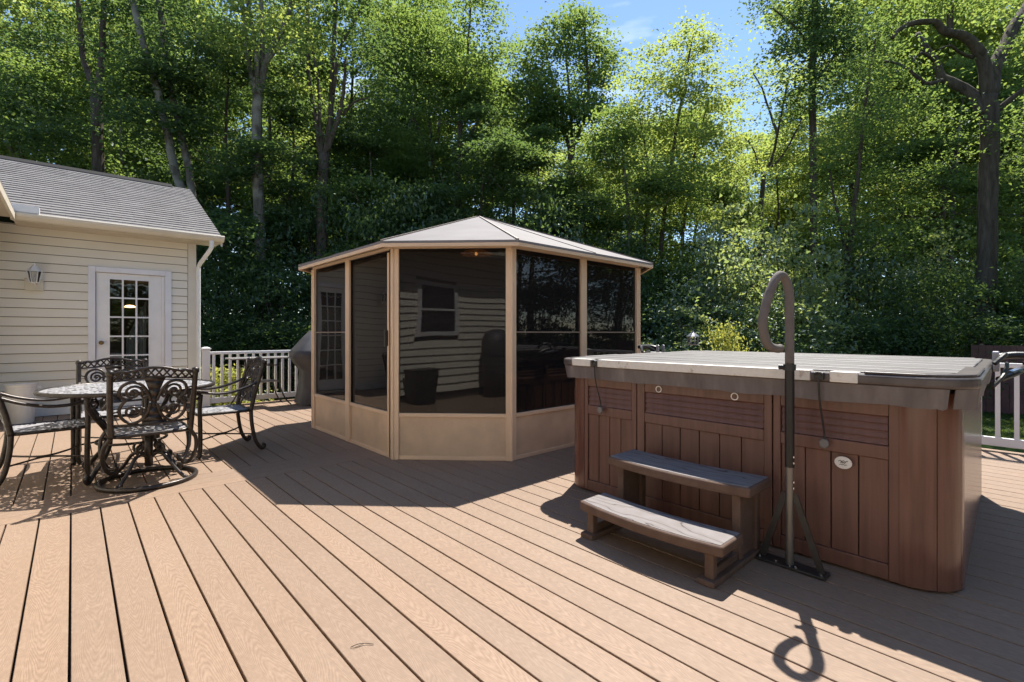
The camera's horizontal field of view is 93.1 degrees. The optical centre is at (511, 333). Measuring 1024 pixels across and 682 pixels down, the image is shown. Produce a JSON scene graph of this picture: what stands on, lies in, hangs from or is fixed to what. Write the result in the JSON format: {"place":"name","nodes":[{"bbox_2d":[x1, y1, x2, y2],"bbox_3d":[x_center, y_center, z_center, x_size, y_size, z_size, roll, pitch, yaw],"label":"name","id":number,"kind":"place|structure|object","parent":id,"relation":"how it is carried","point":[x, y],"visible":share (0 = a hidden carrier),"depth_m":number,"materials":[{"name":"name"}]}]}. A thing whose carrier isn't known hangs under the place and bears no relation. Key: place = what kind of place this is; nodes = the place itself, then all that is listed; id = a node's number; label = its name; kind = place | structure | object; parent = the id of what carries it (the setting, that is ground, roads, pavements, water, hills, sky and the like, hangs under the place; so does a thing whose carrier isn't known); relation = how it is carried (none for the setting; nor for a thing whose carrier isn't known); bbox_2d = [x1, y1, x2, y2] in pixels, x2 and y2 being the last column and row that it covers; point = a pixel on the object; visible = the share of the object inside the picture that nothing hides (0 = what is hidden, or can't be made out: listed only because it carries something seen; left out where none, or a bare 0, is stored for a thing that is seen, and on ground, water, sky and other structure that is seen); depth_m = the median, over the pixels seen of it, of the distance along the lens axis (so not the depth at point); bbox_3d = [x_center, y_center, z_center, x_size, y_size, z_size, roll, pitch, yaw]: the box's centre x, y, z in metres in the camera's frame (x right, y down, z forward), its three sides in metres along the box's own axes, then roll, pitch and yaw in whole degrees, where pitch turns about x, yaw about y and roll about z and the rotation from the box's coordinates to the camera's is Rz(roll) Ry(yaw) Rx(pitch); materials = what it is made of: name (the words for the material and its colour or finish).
{"place":"outdoors","nodes":[
{"label":"outdoors","id":0,"kind":"place"},
{"bbox_2d":[0,155,224,419],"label":"house","id":1,"kind":"structure","parent":0,"point":[112,257],"depth_m":7.31,"materials":[{"name":"beige plastic"}]},
{"bbox_2d":[96,272,160,407],"bbox_3d":[-5.886,0.102,7.467,0.790,2.025,0.120,0,0,-42],"label":"door","id":2,"kind":"structure","parent":1,"relation":"in","point":[103,297],"depth_m":7.44,"materials":[{"name":"white paint"}]},
{"bbox_2d":[1,0,1016,318],"label":"sky","id":3,"kind":"structure","parent":0,"point":[638,18],"materials":[{"name":"blue"}]},
{"bbox_2d":[257,388,1023,452],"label":"lawn","id":4,"kind":"structure","parent":0,"point":[1003,448],"depth_m":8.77,"materials":[{"name":"green"}]},
{"bbox_2d":[0,32,90,166],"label":"young tree","id":5,"kind":"object","parent":4,"relation":"on","point":[14,124],"visible":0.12,"depth_m":18.20,"materials":[{"name":"green plant"}]},
{"bbox_2d":[0,417,230,681],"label":"deck framing","id":6,"kind":"object","parent":4,"relation":"on","point":[69,634],"depth_m":2.21,"materials":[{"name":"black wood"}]},
{"bbox_2d":[0,447,381,527],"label":"deck border","id":7,"kind":"object","parent":6,"relation":"on","point":[38,510],"visible":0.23,"depth_m":3.68,"materials":[{"name":"brown wood"}]},
{"bbox_2d":[0,399,1023,681],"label":"deck","id":8,"kind":"structure","parent":6,"relation":"on","point":[458,571],"depth_m":2.21,"materials":[{"name":"brown wood"}]},
{"bbox_2d":[3,382,40,423],"bbox_3d":[-6.416,0.910,6.332,0.318,0.513,0.318,0,0,3],"label":"white bucket","id":9,"kind":"object","parent":8,"relation":"on","point":[19,414],"visible":0.92,"depth_m":6.24,"materials":[{"name":"plastic"}]},
{"bbox_2d":[0,392,98,485],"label":"patio chair","id":10,"kind":"object","parent":8,"relation":"on","point":[79,423],"visible":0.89,"depth_m":3.95,"materials":[{"name":"brown metal"}]},
{"bbox_2d":[70,357,148,464],"bbox_3d":[-3.856,0.706,4.673,0.591,0.928,0.667,0,0,-38],"label":"patio chair","id":11,"kind":"object","parent":8,"relation":"on","point":[115,367],"visible":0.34,"depth_m":4.79,"materials":[{"name":"brown metal"}]},
{"bbox_2d":[33,379,214,485],"bbox_3d":[-3.245,0.807,4.145,1.212,0.726,1.212,0,0,-42],"label":"dining table","id":12,"kind":"object","parent":8,"relation":"on","point":[86,392],"visible":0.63,"depth_m":3.92,"materials":[{"name":"metal"}]},
{"bbox_2d":[94,366,198,492],"bbox_3d":[-2.880,0.706,3.846,0.666,0.928,0.698,0,0,-43],"label":"swivel chair","id":13,"kind":"object","parent":8,"relation":"on","point":[153,415],"visible":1,"depth_m":3.70,"materials":[{"name":"metal"}]},
{"bbox_2d":[182,356,266,458],"bbox_3d":[-2.889,0.706,4.879,0.667,0.928,0.591,0,0,-43],"label":"patio chair","id":14,"kind":"object","parent":8,"relation":"on","point":[250,390],"visible":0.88,"depth_m":4.86,"materials":[{"name":"metal"}]},
{"bbox_2d":[200,347,297,406],"bbox_3d":[-2.957,0.692,9.400,5.248,0.953,0.130,0,0,-42],"label":"deck railing","id":15,"kind":"object","parent":8,"relation":"on","point":[206,353],"visible":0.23,"depth_m":7.97,"materials":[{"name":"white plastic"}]},
{"bbox_2d":[289,331,310,405],"bbox_3d":[-3.122,0.556,8.244,1.234,1.223,0.670,0,0,-42],"label":"covered grill","id":16,"kind":"object","parent":8,"relation":"on","point":[300,353],"visible":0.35,"depth_m":7.81,"materials":[{"name":"grey fabric"}]},
{"bbox_2d":[298,216,652,460],"bbox_3d":[-0.441,-0.194,6.464,3.944,2.727,3.905,0,0,-42],"label":"screened gazebo","id":17,"kind":"object","parent":8,"relation":"on","point":[462,339],"visible":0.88,"depth_m":4.62,"materials":[{"name":"beige metal"}]},
{"bbox_2d":[580,449,770,588],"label":"tub steps","id":18,"kind":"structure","parent":8,"relation":"on","point":[626,508],"depth_m":2.55,"materials":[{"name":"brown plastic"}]},
{"bbox_2d":[754,271,829,581],"bbox_3d":[1.342,0.430,2.377,0.238,1.478,0.320,0,0,-42],"label":"spa handrail","id":19,"kind":"object","parent":8,"relation":"on","point":[789,499],"visible":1,"depth_m":2.41,"materials":[{"name":"grey metal"}]},
{"bbox_2d":[564,345,1023,591],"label":"hot tub","id":20,"kind":"object","parent":8,"relation":"on","point":[888,470],"visible":0.96,"depth_m":2.53,"materials":[{"name":"brown wood"}]},
{"bbox_2d":[644,351,1023,448],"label":"deck railing","id":21,"kind":"object","parent":8,"relation":"on","point":[1016,442],"depth_m":4.73,"materials":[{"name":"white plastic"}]},
{"bbox_2d":[0,0,231,172],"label":"forked tree","id":22,"kind":"object","parent":4,"relation":"on","point":[97,160],"visible":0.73,"depth_m":16.88,"materials":[{"name":"green plant"}]},
{"bbox_2d":[48,0,274,336],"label":"leaning tree","id":23,"kind":"object","parent":4,"relation":"on","point":[163,41],"visible":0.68,"depth_m":15.91,"materials":[{"name":"green plant"}]},
{"bbox_2d":[34,13,352,317],"bbox_3d":[-10.737,-4.588,17.986,9.448,13.335,9.340,0,0,28],"label":"young tree","id":24,"kind":"object","parent":4,"relation":"on","point":[230,230],"visible":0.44,"depth_m":16.38,"materials":[{"name":"green plant"}]},
{"bbox_2d":[196,245,275,385],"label":"bush","id":25,"kind":"object","parent":4,"relation":"on","point":[214,264],"visible":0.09,"depth_m":15.26,"materials":[{"name":"green plant"}]},
{"bbox_2d":[197,236,295,391],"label":"bush","id":26,"kind":"object","parent":4,"relation":"on","point":[224,289],"visible":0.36,"depth_m":15.01,"materials":[{"name":"green plant"}]},
{"bbox_2d":[201,307,291,393],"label":"bush","id":27,"kind":"object","parent":4,"relation":"on","point":[221,348],"visible":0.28,"depth_m":14.12,"materials":[{"name":"green plant"}]},
{"bbox_2d":[201,249,310,393],"bbox_3d":[-8.030,-0.269,15.321,3.840,4.717,4.420,0,0,19],"label":"bush","id":28,"kind":"object","parent":4,"relation":"on","point":[243,307],"visible":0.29,"depth_m":15.06,"materials":[{"name":"green plant"}]},
{"bbox_2d":[201,307,310,400],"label":"bush","id":29,"kind":"object","parent":4,"relation":"on","point":[220,331],"visible":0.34,"depth_m":14.09,"materials":[{"name":"green plant"}]},
{"bbox_2d":[216,308,310,401],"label":"bush","id":30,"kind":"object","parent":4,"relation":"on","point":[264,330],"visible":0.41,"depth_m":14.05,"materials":[{"name":"green plant"}]},
{"bbox_2d":[220,257,310,398],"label":"bush","id":31,"kind":"object","parent":4,"relation":"on","point":[292,300],"visible":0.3,"depth_m":15.12,"materials":[{"name":"green plant"}]},
{"bbox_2d":[172,0,362,390],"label":"pale barked tree","id":32,"kind":"object","parent":4,"relation":"on","point":[266,58],"visible":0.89,"depth_m":16.10,"materials":[{"name":"green plant"}]},
{"bbox_2d":[224,233,320,387],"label":"bush","id":33,"kind":"object","parent":4,"relation":"on","point":[251,269],"visible":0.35,"depth_m":14.79,"materials":[{"name":"green plant"}]},
{"bbox_2d":[166,61,403,384],"bbox_3d":[-8.398,-4.033,18.657,8.682,12.224,8.782,0,0,-7],"label":"young tree","id":34,"kind":"object","parent":4,"relation":"on","point":[266,145],"visible":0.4,"depth_m":17.41,"materials":[{"name":"green plant"}]},
{"bbox_2d":[247,168,371,342],"bbox_3d":[-6.838,-1.836,17.010,5.001,7.912,5.461,0,0,26],"label":"bush","id":35,"kind":"object","parent":4,"relation":"on","point":[300,232],"visible":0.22,"depth_m":16.94,"materials":[{"name":"green plant"}]},
{"bbox_2d":[230,0,436,259],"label":"many stemmed tree","id":36,"kind":"object","parent":4,"relation":"on","point":[324,148],"visible":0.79,"depth_m":17.34,"materials":[{"name":"green plant"}]},
{"bbox_2d":[287,158,429,255],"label":"bush","id":37,"kind":"object","parent":4,"relation":"on","point":[370,228],"visible":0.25,"depth_m":16.73,"materials":[{"name":"green plant"}]},
{"bbox_2d":[641,297,756,351],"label":"bush","id":38,"kind":"object","parent":4,"relation":"on","point":[701,339],"visible":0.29,"depth_m":12.60,"materials":[{"name":"green plant"}]},
{"bbox_2d":[698,317,762,351],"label":"golden shrub","id":39,"kind":"object","parent":4,"relation":"on","point":[726,346],"visible":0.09,"depth_m":10.14,"materials":[{"name":"yellow plant"}]},
{"bbox_2d":[686,301,819,352],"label":"bush","id":40,"kind":"object","parent":4,"relation":"on","point":[751,330],"visible":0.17,"depth_m":12.48,"materials":[{"name":"green plant"}]},
{"bbox_2d":[731,300,835,352],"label":"bush","id":41,"kind":"object","parent":4,"relation":"on","point":[797,344],"visible":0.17,"depth_m":12.42,"materials":[{"name":"green plant"}]},
{"bbox_2d":[750,297,883,353],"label":"bush","id":42,"kind":"object","parent":4,"relation":"on","point":[830,336],"visible":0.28,"depth_m":12.51,"materials":[{"name":"green plant"}]},
{"bbox_2d":[774,0,1023,344],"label":"massive tree","id":43,"kind":"object","parent":4,"relation":"on","point":[987,107],"visible":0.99,"depth_m":14.41,"materials":[{"name":"green plant"}]},
{"bbox_2d":[847,251,1018,394],"bbox_3d":[11.865,-0.168,14.338,3.793,4.513,4.366,0,0,-21],"label":"bush","id":44,"kind":"object","parent":4,"relation":"on","point":[942,275],"visible":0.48,"depth_m":13.70,"materials":[{"name":"green plant"}]},
{"bbox_2d":[860,305,1023,397],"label":"bush","id":45,"kind":"object","parent":4,"relation":"on","point":[911,332],"visible":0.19,"depth_m":13.25,"materials":[{"name":"green plant"}]},
{"bbox_2d":[882,304,1023,398],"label":"bush","id":46,"kind":"object","parent":4,"relation":"on","point":[987,331],"visible":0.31,"depth_m":13.03,"materials":[{"name":"green plant"}]},
{"bbox_2d":[925,251,1023,399],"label":"bush","id":47,"kind":"object","parent":4,"relation":"on","point":[1011,292],"visible":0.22,"depth_m":14.20,"materials":[{"name":"green plant"}]},
{"bbox_2d":[933,305,1023,397],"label":"bush","id":48,"kind":"object","parent":4,"relation":"on","point":[1008,322],"visible":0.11,"depth_m":13.38,"materials":[{"name":"green plant"}]},
{"bbox_2d":[971,344,1023,414],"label":"privacy fence","id":49,"kind":"object","parent":4,"relation":"on","point":[980,351],"visible":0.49,"depth_m":12.31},
{"label":"ground","id":50,"kind":"structure","parent":0,"visible":0},
{"bbox_2d":[0,63,149,176],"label":"young tree","id":51,"kind":"object","parent":50,"relation":"on","point":[85,162],"visible":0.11,"depth_m":18.52,"materials":[{"name":"green plant"}]},
{"bbox_2d":[0,0,159,161],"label":"woodland tree","id":52,"kind":"object","parent":50,"relation":"on","point":[6,4],"visible":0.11,"depth_m":25.62,"materials":[{"name":"green plant"}]},
{"bbox_2d":[29,29,208,303],"bbox_3d":[-17.067,-4.637,20.475,8.295,13.423,7.615,0,0,-19],"label":"young tree","id":53,"kind":"object","parent":50,"relation":"on","point":[92,66],"visible":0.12,"depth_m":19.39,"materials":[{"name":"green plant"}]},
{"bbox_2d":[0,0,245,214],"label":"woodland tree","id":54,"kind":"object","parent":50,"relation":"on","point":[78,134],"visible":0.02,"depth_m":26.14,"materials":[{"name":"green plant"}]},
{"bbox_2d":[62,0,278,202],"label":"woodland tree","id":55,"kind":"object","parent":50,"relation":"on","point":[192,104],"visible":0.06,"depth_m":24.50,"materials":[{"name":"green plant"}]},
{"bbox_2d":[177,0,360,322],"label":"woodland tree","id":56,"kind":"object","parent":50,"relation":"on","point":[232,119],"visible":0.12,"depth_m":26.69,"materials":[{"name":"green plant"}]},
{"bbox_2d":[233,0,456,247],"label":"woodland tree","id":57,"kind":"object","parent":50,"relation":"on","point":[351,97],"visible":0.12,"depth_m":23.94,"materials":[{"name":"green plant"}]},
{"bbox_2d":[295,111,425,318],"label":"young tree","id":58,"kind":"object","parent":50,"relation":"on","point":[357,188],"visible":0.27,"depth_m":18.70,"materials":[{"name":"green plant"}]},
{"bbox_2d":[302,0,495,252],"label":"young tree","id":59,"kind":"object","parent":50,"relation":"on","point":[385,3],"visible":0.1,"depth_m":23.53,"materials":[{"name":"green plant"}]},
{"bbox_2d":[314,7,509,245],"bbox_3d":[-5.286,-6.190,23.880,9.948,16.529,9.132,0,0,-45],"label":"young tree","id":60,"kind":"object","parent":50,"relation":"on","point":[415,32],"visible":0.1,"depth_m":22.59,"materials":[{"name":"green plant"}]},
{"bbox_2d":[345,0,483,216],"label":"woodland tree","id":61,"kind":"object","parent":50,"relation":"on","point":[418,78],"visible":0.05,"depth_m":26.28,"materials":[{"name":"green plant"}]},
{"bbox_2d":[381,162,474,231],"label":"bush","id":62,"kind":"object","parent":50,"relation":"on","point":[410,211],"visible":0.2,"depth_m":17.67,"materials":[{"name":"green plant"}]},
{"bbox_2d":[342,0,554,221],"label":"dense tree","id":63,"kind":"object","parent":50,"relation":"on","point":[432,149],"visible":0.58,"depth_m":20.43,"materials":[{"name":"green plant"}]},
{"bbox_2d":[359,37,538,242],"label":"young tree","id":64,"kind":"object","parent":50,"relation":"on","point":[472,87],"visible":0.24,"depth_m":20.57,"materials":[{"name":"green plant"}]},
{"bbox_2d":[379,101,562,231],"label":"young tree","id":65,"kind":"object","parent":50,"relation":"on","point":[500,146],"visible":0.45,"depth_m":17.91,"materials":[{"name":"green plant"}]},
{"bbox_2d":[444,59,584,222],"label":"young tree","id":66,"kind":"object","parent":50,"relation":"on","point":[535,119],"visible":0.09,"depth_m":22.74,"materials":[{"name":"green plant"}]},
{"bbox_2d":[454,123,621,245],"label":"young tree","id":67,"kind":"object","parent":50,"relation":"on","point":[579,213],"visible":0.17,"depth_m":19.47,"materials":[{"name":"green plant"}]},
{"bbox_2d":[492,167,597,242],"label":"bush","id":68,"kind":"object","parent":50,"relation":"on","point":[548,207],"visible":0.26,"depth_m":17.53,"materials":[{"name":"green plant"}]},
{"bbox_2d":[479,0,638,239],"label":"airy tree","id":69,"kind":"object","parent":50,"relation":"on","point":[571,30],"visible":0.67,"depth_m":23.01,"materials":[{"name":"green plant"}]},
{"bbox_2d":[529,157,670,302],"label":"young tree","id":70,"kind":"object","parent":50,"relation":"on","point":[567,185],"visible":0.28,"depth_m":19.29,"materials":[{"name":"green plant"}]},
{"bbox_2d":[573,206,680,344],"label":"bush","id":71,"kind":"object","parent":50,"relation":"on","point":[640,246],"visible":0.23,"depth_m":16.63,"materials":[{"name":"green plant"}]},
{"bbox_2d":[565,101,731,350],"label":"young tree","id":72,"kind":"object","parent":50,"relation":"on","point":[597,144],"visible":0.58,"depth_m":17.66,"materials":[{"name":"green plant"}]},
{"bbox_2d":[559,5,770,343],"bbox_3d":[5.872,-5.364,18.658,9.406,15.101,6.491,0,0,-14],"label":"sunlit tree","id":73,"kind":"object","parent":50,"relation":"on","point":[681,93],"visible":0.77,"depth_m":18.41,"materials":[{"name":"green plant"}]},
{"bbox_2d":[591,99,765,290],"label":"woodland tree","id":74,"kind":"object","parent":50,"relation":"on","point":[673,203],"visible":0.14,"depth_m":23.63,"materials":[{"name":"green plant"}]},
{"bbox_2d":[641,278,722,351],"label":"bush","id":75,"kind":"object","parent":50,"relation":"on","point":[660,330],"visible":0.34,"depth_m":13.55,"materials":[{"name":"green plant"}]},
{"bbox_2d":[643,277,736,350],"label":"bush","id":76,"kind":"object","parent":50,"relation":"on","point":[696,323],"visible":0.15,"depth_m":14.44,"materials":[{"name":"green plant"}]},
{"bbox_2d":[649,91,770,276],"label":"woodland tree","id":77,"kind":"object","parent":50,"relation":"on","point":[746,144],"visible":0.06,"depth_m":40.98,"materials":[{"name":"green plant"}]},
{"bbox_2d":[642,192,778,350],"bbox_3d":[6.784,-1.212,15.507,4.986,6.628,4.530,0,0,-14],"label":"bush","id":78,"kind":"object","parent":50,"relation":"on","point":[715,223],"visible":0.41,"depth_m":15.12,"materials":[{"name":"green plant"}]},
{"bbox_2d":[658,179,775,350],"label":"young tree","id":79,"kind":"object","parent":50,"relation":"on","point":[734,200],"visible":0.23,"depth_m":18.49,"materials":[{"name":"green plant"}]},
{"bbox_2d":[652,216,807,351],"bbox_3d":[6.448,-0.626,13.987,4.651,5.445,4.225,0,0,-34],"label":"bush","id":80,"kind":"object","parent":50,"relation":"on","point":[728,269],"visible":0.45,"depth_m":13.54,"materials":[{"name":"green plant"}]},
{"bbox_2d":[684,222,807,351],"bbox_3d":[7.356,-0.677,15.246,4.296,5.567,4.049,0,0,-39],"label":"bush","id":81,"kind":"object","parent":50,"relation":"on","point":[755,253],"visible":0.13,"depth_m":14.84,"materials":[{"name":"green plant"}]},
{"bbox_2d":[692,118,856,319],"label":"woodland tree","id":82,"kind":"object","parent":50,"relation":"on","point":[778,214],"visible":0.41,"depth_m":24.56,"materials":[{"name":"green plant"}]},
{"bbox_2d":[728,272,840,352],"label":"bush","id":83,"kind":"object","parent":50,"relation":"on","point":[796,304],"visible":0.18,"depth_m":12.84,"materials":[{"name":"green plant"}]},
{"bbox_2d":[711,44,863,351],"bbox_3d":[12.081,-5.164,22.078,6.646,14.674,5.731,0,0,-6],"label":"branching tree","id":84,"kind":"object","parent":50,"relation":"on","point":[769,165],"visible":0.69,"depth_m":21.99,"materials":[{"name":"green plant"}]},
{"bbox_2d":[728,192,883,353],"bbox_3d":[8.577,-1.067,14.513,4.903,6.334,4.454,0,0,-9],"label":"bush","id":85,"kind":"object","parent":50,"relation":"on","point":[789,252],"visible":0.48,"depth_m":14.08,"materials":[{"name":"green plant"}]},
{"bbox_2d":[761,246,885,354],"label":"bush","id":86,"kind":"object","parent":50,"relation":"on","point":[814,266],"visible":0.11,"depth_m":15.20,"materials":[{"name":"green plant"}]},
{"bbox_2d":[730,0,919,301],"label":"tall dark tree","id":87,"kind":"object","parent":50,"relation":"on","point":[814,41],"visible":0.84,"depth_m":18.28,"materials":[{"name":"green plant"}]},
{"bbox_2d":[774,265,881,354],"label":"bush","id":88,"kind":"object","parent":50,"relation":"on","point":[831,308],"visible":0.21,"depth_m":13.72,"materials":[{"name":"green plant"}]},
{"bbox_2d":[759,82,906,313],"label":"woodland tree","id":89,"kind":"object","parent":50,"relation":"on","point":[786,118],"visible":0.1,"depth_m":34.27,"materials":[{"name":"green plant"}]},
{"bbox_2d":[784,245,917,353],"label":"bush","id":90,"kind":"object","parent":50,"relation":"on","point":[854,288],"visible":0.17,"depth_m":15.24,"materials":[{"name":"green plant"}]},
{"bbox_2d":[796,303,927,355],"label":"bush","id":91,"kind":"object","parent":50,"relation":"on","point":[869,327],"visible":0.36,"depth_m":12.99,"materials":[{"name":"green plant"}]},
{"bbox_2d":[764,38,971,315],"bbox_3d":[11.860,-3.587,15.894,7.224,11.532,5.636,0,0,2],"label":"slim forked tree","id":92,"kind":"object","parent":50,"relation":"on","point":[857,182],"visible":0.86,"depth_m":15.90,"materials":[{"name":"green plant"}]},
{"bbox_2d":[735,0,1023,307],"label":"woodland tree","id":93,"kind":"object","parent":50,"relation":"on","point":[980,33],"visible":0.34,"depth_m":23.37,"materials":[{"name":"green plant"}]},
{"bbox_2d":[809,220,956,356],"bbox_3d":[11.489,-0.724,15.415,4.072,5.661,4.321,0,0,-1],"label":"bush","id":94,"kind":"object","parent":50,"relation":"on","point":[876,264],"visible":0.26,"depth_m":15.23,"materials":[{"name":"green plant"}]},
{"bbox_2d":[796,77,1019,315],"bbox_3d":[26.959,-8.541,33.525,13.813,21.270,11.798,0,0,-26],"label":"woodland tree","id":95,"kind":"object","parent":50,"relation":"on","point":[883,218],"visible":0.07,"depth_m":32.24,"materials":[{"name":"green plant"}]},
{"bbox_2d":[793,0,1023,276],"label":"woodland tree","id":96,"kind":"object","parent":50,"relation":"on","point":[973,148],"visible":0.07,"depth_m":26.28,"materials":[{"name":"green plant"}]},
{"bbox_2d":[834,302,1010,356],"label":"bush","id":97,"kind":"object","parent":50,"relation":"on","point":[922,343],"visible":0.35,"depth_m":13.23,"materials":[{"name":"green plant"}]},
{"bbox_2d":[822,40,1023,350],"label":"young tree","id":98,"kind":"object","parent":50,"relation":"on","point":[953,181],"visible":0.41,"depth_m":20.40,"materials":[{"name":"green plant"}]},
{"bbox_2d":[878,221,1023,356],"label":"bush","id":99,"kind":"object","parent":50,"relation":"on","point":[940,250],"visible":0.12,"depth_m":15.99,"materials":[{"name":"green plant"}]},
{"bbox_2d":[881,146,1023,279],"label":"woodland tree","id":100,"kind":"object","parent":50,"relation":"on","point":[945,227],"visible":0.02,"depth_m":32.43,"materials":[{"name":"green plant"}]},
{"bbox_2d":[890,250,1023,356],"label":"bush","id":101,"kind":"object","parent":50,"relation":"on","point":[1001,288],"visible":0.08,"depth_m":14.97,"materials":[{"name":"green plant"}]},
{"bbox_2d":[913,234,1023,381],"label":"bush","id":102,"kind":"object","parent":50,"relation":"on","point":[1009,251],"visible":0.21,"depth_m":14.54,"materials":[{"name":"green plant"}]},
{"bbox_2d":[949,58,1023,315],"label":"young tree","id":103,"kind":"object","parent":50,"relation":"on","point":[1004,95],"visible":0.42,"depth_m":19.48,"materials":[{"name":"green plant"}]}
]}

